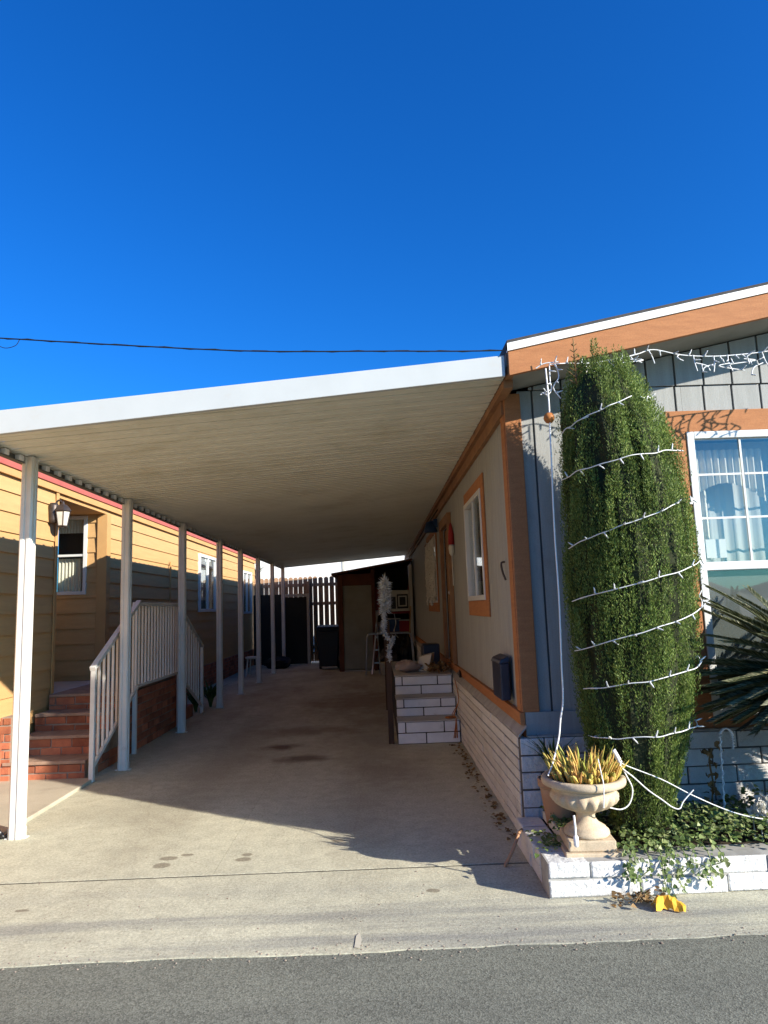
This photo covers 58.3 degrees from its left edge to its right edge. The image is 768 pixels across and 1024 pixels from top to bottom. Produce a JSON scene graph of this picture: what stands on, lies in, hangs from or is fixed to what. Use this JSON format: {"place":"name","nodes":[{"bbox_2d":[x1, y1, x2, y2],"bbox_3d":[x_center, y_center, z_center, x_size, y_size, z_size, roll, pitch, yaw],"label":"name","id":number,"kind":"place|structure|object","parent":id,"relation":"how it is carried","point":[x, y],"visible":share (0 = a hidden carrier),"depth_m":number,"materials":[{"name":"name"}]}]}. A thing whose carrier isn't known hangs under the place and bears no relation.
{"place":"outdoors","nodes":[
{"label":"outdoors","id":0,"kind":"place"},
{"bbox_2d":[0,778,91,838],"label":"walk slab","id":1,"kind":"structure","parent":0,"point":[44,795],"depth_m":5.85,"materials":[{"name":"concrete"}]},
{"bbox_2d":[0,337,501,352],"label":"overhead cable","id":2,"kind":"object","parent":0,"point":[248,350],"visible":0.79,"depth_m":22.89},
{"bbox_2d":[0,661,767,967],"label":"driveway","id":3,"kind":"structure","parent":0,"point":[347,786],"depth_m":4.25,"materials":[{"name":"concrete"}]},
{"bbox_2d":[0,830,7,838],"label":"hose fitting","id":4,"kind":"object","parent":3,"relation":"on","point":[2,835],"visible":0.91,"depth_m":4.76,"materials":[{"name":"black metal"}]},
{"bbox_2d":[0,674,192,780],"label":"brick steps","id":5,"kind":"structure","parent":3,"relation":"on","point":[59,743],"depth_m":7.03,"materials":[{"name":"red brick"}]},
{"bbox_2d":[0,455,255,776],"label":"tan house","id":6,"kind":"structure","parent":3,"relation":"on","point":[76,617],"depth_m":9.06,"materials":[{"name":"yellow wood"}]},
{"bbox_2d":[48,499,70,527],"bbox_3d":[-3.566,0.017,7.583,0.250,0.316,0.165,-2,-8,-1],"label":"wall lantern","id":7,"kind":"object","parent":6,"relation":"attached to","point":[59,515],"depth_m":7.54,"materials":[{"name":"brown metal"}]},
{"bbox_2d":[57,516,87,594],"bbox_3d":[-4.150,0.641,9.226,0.560,1.140,0.322,-2,-8,-1],"label":"window","id":8,"kind":"structure","parent":6,"relation":"in","point":[72,552],"depth_m":9.15,"materials":[{"name":"white glass"}]},
{"bbox_2d":[169,562,171,602],"bbox_3d":[-3.647,1.598,11.755,0.030,1.500,0.030,-5,-8,21],"label":"conduit","id":9,"kind":"object","parent":6,"relation":"attached to","point":[170,584],"visible":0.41,"depth_m":11.79,"materials":[{"name":"beige metal"}]},
{"bbox_2d":[198,553,215,611],"bbox_3d":[-3.833,1.516,14.515,0.295,1.370,1.650,-2,-8,-1],"label":"window","id":10,"kind":"structure","parent":6,"relation":"in","point":[201,557],"depth_m":14.55,"materials":[{"name":"white glass"}]},
{"bbox_2d":[243,570,251,613],"bbox_3d":[-3.876,2.213,18.896,0.295,1.350,1.520,-2,-8,-1],"label":"window","id":11,"kind":"structure","parent":6,"relation":"in","point":[246,572],"depth_m":18.90,"materials":[{"name":"white glass"}]},
{"bbox_2d":[88,600,203,782],"bbox_3d":[-2.762,1.943,8.521,0.093,1.673,4.268,-2,-8,-1],"label":"stair railing","id":12,"kind":"object","parent":3,"relation":"on","point":[153,670],"visible":0.81,"depth_m":7.87,"materials":[{"name":"white metal"}]},
{"bbox_2d":[186,681,229,711],"bbox_3d":[-2.869,2.912,10.949,0.733,0.424,1.056,-2,-8,-1],"label":"leafy plant","id":13,"kind":"object","parent":3,"relation":"on","point":[210,693],"visible":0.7,"depth_m":11.06,"materials":[{"name":"green plant"}]},
{"bbox_2d":[0,355,504,839],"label":"carport","id":14,"kind":"object","parent":3,"relation":"on","point":[321,469],"visible":0.99,"depth_m":5.76,"materials":[{"name":"white metal"}]},
{"bbox_2d":[245,656,261,676],"bbox_3d":[-3.076,3.633,16.224,0.380,0.458,0.370,-2,-8,-1],"label":"stool","id":15,"kind":"object","parent":3,"relation":"on","point":[250,657],"visible":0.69,"depth_m":16.12,"materials":[{"name":"white plastic"}]},
{"bbox_2d":[253,594,281,664],"bbox_3d":[-3.238,3.280,19.214,0.790,1.920,0.030,-2,-8,-1],"label":"dark screen","id":16,"kind":"object","parent":3,"relation":"on","point":[265,627],"visible":0.57,"depth_m":19.21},
{"bbox_2d":[263,656,291,668],"bbox_3d":[-2.817,3.957,18.095,0.754,0.359,0.509,-2,-8,-1],"label":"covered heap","id":17,"kind":"object","parent":3,"relation":"on","point":[282,661],"visible":0.84,"depth_m":17.97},
{"bbox_2d":[285,593,310,664],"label":"side gate","id":18,"kind":"structure","parent":3,"relation":"on","point":[297,622],"depth_m":19.14,"materials":[{"name":"wood"}]},
{"bbox_2d":[315,624,338,668],"bbox_3d":[-1.400,3.410,17.404,0.610,1.098,0.692,-2,-8,-1],"label":"wheelie bin","id":19,"kind":"object","parent":3,"relation":"on","point":[327,636],"visible":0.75,"depth_m":17.16,"materials":[{"name":"black plastic"}]},
{"bbox_2d":[254,576,415,660],"bbox_3d":[-1.347,3.039,19.676,4.700,2.452,0.160,-2,-8,-1],"label":"picket fence","id":20,"kind":"object","parent":3,"relation":"on","point":[301,585],"visible":0.21,"depth_m":19.81,"materials":[{"name":"brown wood"}]},
{"bbox_2d":[354,933,361,947],"bbox_3d":[-0.116,1.949,3.137,0.029,0.001,0.150,-2,-8,2],"label":"pale scuff mark","id":21,"kind":"object","parent":3,"relation":"on","point":[358,940],"visible":1,"depth_m":3.12,"materials":[{"name":"white paint"}]},
{"bbox_2d":[331,558,414,671],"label":"shed","id":22,"kind":"structure","parent":3,"relation":"on","point":[356,608],"depth_m":16.76,"materials":[{"name":"paint"}]},
{"bbox_2d":[343,585,372,669],"bbox_3d":[-0.630,2.791,16.720,0.700,2.005,0.040,-2,-8,-1],"label":"door","id":23,"kind":"structure","parent":22,"relation":"in","point":[357,600],"depth_m":16.70,"materials":[{"name":"paint"}]},
{"bbox_2d":[371,610,380,673],"bbox_3d":[-0.204,3.004,15.941,0.215,1.439,0.646,-2,-8,-1],"label":"step ladder","id":24,"kind":"object","parent":3,"relation":"on","point":[376,631],"visible":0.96,"depth_m":15.86,"materials":[{"name":"grey metal"}]},
{"bbox_2d":[379,662,384,674],"bbox_3d":[0.044,3.502,15.417,0.300,0.275,0.300,-2,-8,-1],"label":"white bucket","id":25,"kind":"object","parent":3,"relation":"on","point":[382,665],"visible":0.47,"depth_m":15.32,"materials":[{"name":"plastic"}]},
{"bbox_2d":[1,849,765,972],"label":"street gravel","id":26,"kind":"structure","parent":3,"relation":"on","point":[661,942],"depth_m":3.05,"materials":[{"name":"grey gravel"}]},
{"bbox_2d":[384,621,393,743],"bbox_3d":[0.049,2.083,8.970,0.060,1.322,2.580,-2,-8,-1],"label":"step rail","id":27,"kind":"object","parent":3,"relation":"on","point":[388,686],"visible":0.7,"depth_m":7.68,"materials":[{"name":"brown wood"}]},
{"bbox_2d":[377,576,395,662],"bbox_3d":[0.024,1.185,7.768,0.226,1.017,0.212,-5,-9,23],"label":"white garland","id":28,"kind":"object","parent":27,"relation":"attached to","point":[384,600],"visible":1,"depth_m":7.76,"materials":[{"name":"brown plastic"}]},
{"bbox_2d":[377,643,401,664],"bbox_3d":[0.183,3.422,16.071,0.711,0.708,0.546,-2,-8,-1],"label":"black sack","id":29,"kind":"object","parent":3,"relation":"on","point":[395,655],"visible":0.26,"depth_m":15.93,"materials":[{"name":"plastic"}]},
{"bbox_2d":[365,632,414,676],"bbox_3d":[0.133,3.166,15.414,1.134,0.935,0.434,-2,-8,-1],"label":"walker frame","id":30,"kind":"object","parent":3,"relation":"on","point":[412,644],"visible":0.89,"depth_m":15.26,"materials":[{"name":"grey metal"}]},
{"bbox_2d":[375,586,410,669],"bbox_3d":[0.247,2.857,17.113,0.900,2.000,0.520,-2,-8,-1],"label":"wall shelf","id":31,"kind":"object","parent":3,"relation":"on","point":[377,598],"depth_m":16.93,"materials":[{"name":"red paint"}]},
{"bbox_2d":[378,622,382,631],"bbox_3d":[-0.003,2.844,17.072,0.304,0.247,0.304,-2,-8,-1],"label":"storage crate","id":32,"kind":"object","parent":31,"relation":"on","point":[379,628],"visible":0.36,"depth_m":16.93,"materials":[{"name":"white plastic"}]},
{"bbox_2d":[387,618,399,631],"bbox_3d":[0.235,2.796,17.081,0.344,0.327,0.344,-2,-8,-1],"label":"storage crate","id":33,"kind":"object","parent":31,"relation":"on","point":[392,623],"visible":0.59,"depth_m":16.92,"materials":[{"name":"blue plastic"}]},
{"bbox_2d":[389,590,409,611],"bbox_3d":[0.381,2.197,17.065,0.470,0.515,0.400,-2,-8,-1],"label":"picture frame","id":34,"kind":"object","parent":31,"relation":"on","point":[400,601],"depth_m":16.88,"materials":[{"name":"white plastic"}]},
{"bbox_2d":[399,619,408,631],"bbox_3d":[0.496,2.801,17.033,0.264,0.287,0.324,-2,-8,-1],"label":"storage crate","id":35,"kind":"object","parent":31,"relation":"on","point":[403,624],"visible":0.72,"depth_m":16.89,"materials":[{"name":"red paint"}]},
{"bbox_2d":[400,634,415,660],"bbox_3d":[0.560,3.298,15.932,0.370,0.953,0.514,-2,-8,-1],"label":"dark bundle","id":36,"kind":"object","parent":3,"relation":"on","point":[405,651],"visible":0.54,"depth_m":15.76,"materials":[{"name":"black fabric"}]},
{"bbox_2d":[409,606,410,636],"bbox_3d":[0.552,3.003,16.427,0.280,1.503,0.354,-2,-8,-1],"label":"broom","id":37,"kind":"object","parent":3,"relation":"on","point":[410,620],"visible":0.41,"depth_m":16.56,"materials":[{"name":"green"}]},
{"bbox_2d":[392,661,460,744],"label":"block steps","id":38,"kind":"structure","parent":3,"relation":"on","point":[424,704],"depth_m":7.92,"materials":[{"name":"concrete"}]},
{"bbox_2d":[395,660,420,672],"bbox_3d":[0.299,1.943,8.681,0.326,0.168,0.272,-2,-8,-1],"label":"sack","id":39,"kind":"object","parent":38,"relation":"on","point":[406,666],"visible":0.99,"depth_m":8.58,"materials":[{"name":"beige fabric"}]},
{"bbox_2d":[418,652,433,671],"bbox_3d":[0.540,1.917,8.824,0.214,0.218,0.369,-4,-8,14],"label":"carton","id":40,"kind":"object","parent":38,"relation":"on","point":[426,658],"visible":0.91,"depth_m":8.68,"materials":[{"name":"beige cardboard"}]},
{"bbox_2d":[421,643,439,663],"bbox_3d":[0.642,1.964,9.528,0.240,0.290,0.300,-2,-8,-1],"label":"storage tub","id":41,"kind":"object","parent":38,"relation":"on","point":[427,648],"visible":0.58,"depth_m":9.39,"materials":[{"name":"blue plastic"}]},
{"bbox_2d":[421,660,453,672],"bbox_3d":[0.681,1.928,8.579,0.464,0.159,0.775,-2,-8,-1],"label":"dried wreath","id":42,"kind":"object","parent":38,"relation":"on","point":[438,666],"visible":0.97,"depth_m":8.49,"materials":[{"name":"brown plant"}]},
{"bbox_2d":[445,679,458,737],"bbox_3d":[0.752,2.178,7.672,0.115,0.632,0.201,1,-8,-22],"label":"orange cord","id":43,"kind":"object","parent":38,"relation":"hanging from","point":[452,716],"visible":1,"depth_m":7.59,"materials":[{"name":"orange plastic"}]},
{"bbox_2d":[449,742,516,839],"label":"fallen leaves","id":44,"kind":"object","parent":3,"relation":"on","point":[500,814],"visible":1,"depth_m":5.38,"materials":[{"name":"brown plant"}]},
{"bbox_2d":[504,828,522,866],"bbox_3d":[0.793,1.961,4.062,0.062,0.169,0.318,-7,-10,35],"label":"dry twig","id":45,"kind":"object","parent":3,"relation":"on","point":[513,848],"visible":0.77,"depth_m":3.95,"materials":[{"name":"wood"}]},
{"bbox_2d":[404,282,767,736],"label":"mobile home","id":46,"kind":"object","parent":3,"relation":"on","point":[493,504],"visible":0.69,"depth_m":4.75,"materials":[{"name":"grey paint"}]},
{"bbox_2d":[408,509,437,556],"bbox_3d":[0.679,0.605,14.108,0.055,0.069,8.900,-2,-8,-1],"label":"wiring cord","id":47,"kind":"object","parent":46,"relation":"attached to","point":[423,531],"visible":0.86,"depth_m":12.44,"materials":[{"name":"black plastic"}]},
{"bbox_2d":[424,535,436,605],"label":"icicle strings","id":48,"kind":"object","parent":46,"relation":"hanging from","point":[430,570],"visible":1,"depth_m":10.94,"materials":[{"name":"white plastic"}]},
{"bbox_2d":[424,519,437,532],"bbox_3d":[0.676,0.203,10.024,0.200,0.190,0.200,-2,-8,-1],"label":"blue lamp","id":49,"kind":"object","parent":46,"relation":"attached to","point":[431,526],"visible":1,"depth_m":9.97,"materials":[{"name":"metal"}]},
{"bbox_2d":[426,533,439,611],"bbox_3d":[0.894,0.967,11.334,0.236,1.440,2.200,-2,-8,-1],"label":"window","id":50,"kind":"structure","parent":46,"relation":"in","point":[436,606],"depth_m":10.47,"materials":[{"name":"white plastic"}]},
{"bbox_2d":[439,512,457,663],"bbox_3d":[0.840,1.012,8.834,0.122,1.890,1.100,-2,-8,-1],"label":"door","id":51,"kind":"structure","parent":46,"relation":"in","point":[445,521],"depth_m":9.04,"materials":[{"name":"brown paint"}]},
{"bbox_2d":[448,523,454,585],"bbox_3d":[0.800,0.496,8.117,0.072,0.740,0.068,-2,-8,-1],"label":"windsock ornament","id":52,"kind":"object","parent":46,"relation":"attached to","point":[451,541],"visible":1,"depth_m":8.11,"materials":[{"name":"red fabric"}]},
{"bbox_2d":[463,473,490,616],"bbox_3d":[0.997,0.336,6.425,0.336,1.360,1.480,-2,-8,-1],"label":"window","id":53,"kind":"structure","parent":46,"relation":"in","point":[475,494],"depth_m":6.39,"materials":[{"name":"orange plastic"}]},
{"bbox_2d":[491,653,510,700],"bbox_3d":[0.841,1.185,4.968,0.076,0.303,0.349,-2,-8,-1],"label":"mailbox","id":54,"kind":"object","parent":46,"relation":"attached to","point":[501,677],"visible":1,"depth_m":4.82,"materials":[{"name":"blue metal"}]},
{"bbox_2d":[500,561,506,579],"bbox_3d":[0.852,0.419,4.918,0.042,0.140,0.016,-2,-8,-1],"label":"wall hook","id":55,"kind":"object","parent":46,"relation":"attached to","point":[502,571],"depth_m":4.91,"materials":[{"name":"brown metal"}]},
{"bbox_2d":[536,345,767,398],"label":"eave lights","id":56,"kind":"object","parent":46,"relation":"attached to","point":[749,361],"visible":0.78,"depth_m":4.35,"materials":[{"name":"white plastic"}]},
{"bbox_2d":[545,368,563,775],"bbox_3d":[0.961,0.271,3.998,0.046,2.373,0.288,-9,-11,43],"label":"extension cord","id":57,"kind":"object","parent":56,"relation":"hanging from","point":[557,578],"visible":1,"depth_m":4.01,"materials":[{"name":"white plastic"}]},
{"bbox_2d":[543,412,554,423],"bbox_3d":[1.001,-0.570,4.178,0.068,0.068,0.066,-2,-8,-1],"label":"ornament ball","id":58,"kind":"object","parent":57,"relation":"hanging from","point":[549,417],"visible":1,"depth_m":4.16,"materials":[{"name":"orange plastic"}]},
{"bbox_2d":[664,408,767,728],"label":"window","id":59,"kind":"structure","parent":46,"relation":"in","point":[729,486],"depth_m":4.75,"materials":[{"name":"white plastic"}]},
{"bbox_2d":[414,640,767,829],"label":"brick skirting","id":60,"kind":"object","parent":3,"relation":"on","point":[511,766],"visible":0.39,"depth_m":4.42,"materials":[{"name":"white brick"}]},
{"bbox_2d":[611,886,665,907],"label":"fallen leaves","id":61,"kind":"object","parent":3,"relation":"on","point":[646,898],"visible":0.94,"depth_m":3.41,"materials":[{"name":"brown plant"}]},
{"bbox_2d":[516,817,767,898],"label":"brick planter","id":62,"kind":"object","parent":3,"relation":"on","point":[559,873],"visible":0.76,"depth_m":3.53,"materials":[{"name":"white brick"}]},
{"bbox_2d":[541,770,625,857],"bbox_3d":[1.098,1.635,3.758,0.452,0.383,0.452,-2,-8,-1],"label":"garden urn","id":63,"kind":"object","parent":62,"relation":"on","point":[584,802],"visible":0.79,"depth_m":3.63,"materials":[{"name":"stone"}]},
{"bbox_2d":[543,741,628,783],"bbox_3d":[1.110,1.369,3.787,0.433,0.206,0.432,-2,-8,-1],"label":"succulent plant","id":64,"kind":"object","parent":63,"relation":"on","point":[576,768],"visible":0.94,"depth_m":3.69,"materials":[{"name":"yellow plant"}]},
{"bbox_2d":[573,749,763,847],"bbox_3d":[1.635,1.504,3.709,1.313,0.471,0.167,0,-8,-11],"label":"tangled cord","id":65,"kind":"object","parent":63,"relation":"attached to","point":[575,836],"visible":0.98,"depth_m":3.69,"materials":[{"name":"white plastic"}]},
{"bbox_2d":[542,807,767,848],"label":"planter soil","id":66,"kind":"structure","parent":62,"relation":"in","point":[618,839],"depth_m":3.90,"materials":[{"name":"brown soil"}]},
{"bbox_2d":[543,811,562,834],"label":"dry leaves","id":67,"kind":"object","parent":66,"relation":"on","point":[552,824],"visible":0.14,"depth_m":4.05,"materials":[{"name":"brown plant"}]},
{"bbox_2d":[537,775,575,824],"bbox_3d":[1.071,1.759,4.180,0.260,0.285,0.260,-2,-8,-1],"label":"terracotta pot","id":68,"kind":"object","parent":66,"relation":"on","point":[550,805],"visible":0.24,"depth_m":4.11,"materials":[{"name":"ceramic"}]},
{"bbox_2d":[524,735,579,766],"bbox_3d":[1.028,1.510,4.239,0.398,0.278,0.374,-2,-8,-1],"label":"strap leaf plant","id":69,"kind":"object","parent":68,"relation":"on","point":[552,748],"visible":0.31,"depth_m":4.26,"materials":[{"name":"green plant"}]},
{"bbox_2d":[555,338,703,840],"bbox_3d":[1.475,0.470,4.109,0.829,3.091,0.824,-2,-8,-1],"label":"cypress tree","id":70,"kind":"object","parent":66,"relation":"on","point":[599,499],"visible":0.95,"depth_m":3.86,"materials":[{"name":"green plant"}]},
{"bbox_2d":[561,393,707,742],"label":"string lights","id":71,"kind":"object","parent":70,"relation":"attached to","point":[659,576],"visible":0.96,"depth_m":3.81,"materials":[{"name":"white plastic"}]},
{"bbox_2d":[525,782,767,898],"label":"ivy ground cover","id":72,"kind":"object","parent":66,"relation":"on","point":[710,813],"visible":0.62,"depth_m":3.68,"materials":[{"name":"green plant"}]},
{"bbox_2d":[700,741,723,823],"bbox_3d":[1.949,1.611,4.083,0.173,0.492,0.082,3,-9,-32],"label":"rose cane","id":73,"kind":"object","parent":66,"relation":"on","point":[715,774],"visible":0.91,"depth_m":4.09,"materials":[{"name":"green plant"}]},
{"bbox_2d":[718,727,735,820],"bbox_3d":[2.024,1.539,4.048,0.115,0.541,0.027,-2,-8,-1],"label":"tinsel cane","id":74,"kind":"object","parent":66,"relation":"on","point":[720,732],"visible":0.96,"depth_m":4.06,"materials":[{"name":"white plastic"}]},
{"bbox_2d":[692,583,767,736],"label":"sago palm","id":75,"kind":"object","parent":66,"relation":"on","point":[745,686],"visible":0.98,"depth_m":4.06,"materials":[{"name":"green plant"}]},
{"bbox_2d":[746,792,767,838],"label":"white flowers","id":76,"kind":"object","parent":66,"relation":"on","point":[760,806],"visible":0.9,"depth_m":3.82,"materials":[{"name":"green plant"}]},
{"bbox_2d":[651,895,685,911],"bbox_3d":[1.378,1.894,3.354,0.142,0.058,0.131,-2,-8,-1],"label":"paper scrap","id":77,"kind":"object","parent":3,"relation":"on","point":[667,902],"visible":1,"depth_m":3.33,"materials":[{"name":"yellow paper"}]},
{"bbox_2d":[0,935,767,1023],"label":"street","id":78,"kind":"structure","parent":0,"point":[713,980],"depth_m":2.75,"materials":[{"name":"grey asphalt"}]},
{"bbox_2d":[0,0,767,583],"label":"sky","id":79,"kind":"structure","parent":0,"point":[270,175],"materials":[{"name":"blue"}]},
{"bbox_3d":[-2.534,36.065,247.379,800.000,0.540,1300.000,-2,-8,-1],"label":"ground","id":80,"kind":"structure","parent":0,"visible":0},
{"bbox_2d":[205,556,404,633],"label":"white building","id":81,"kind":"structure","parent":80,"relation":"on","point":[321,570],"depth_m":24.92,"materials":[{"name":"paint"}]}
]}

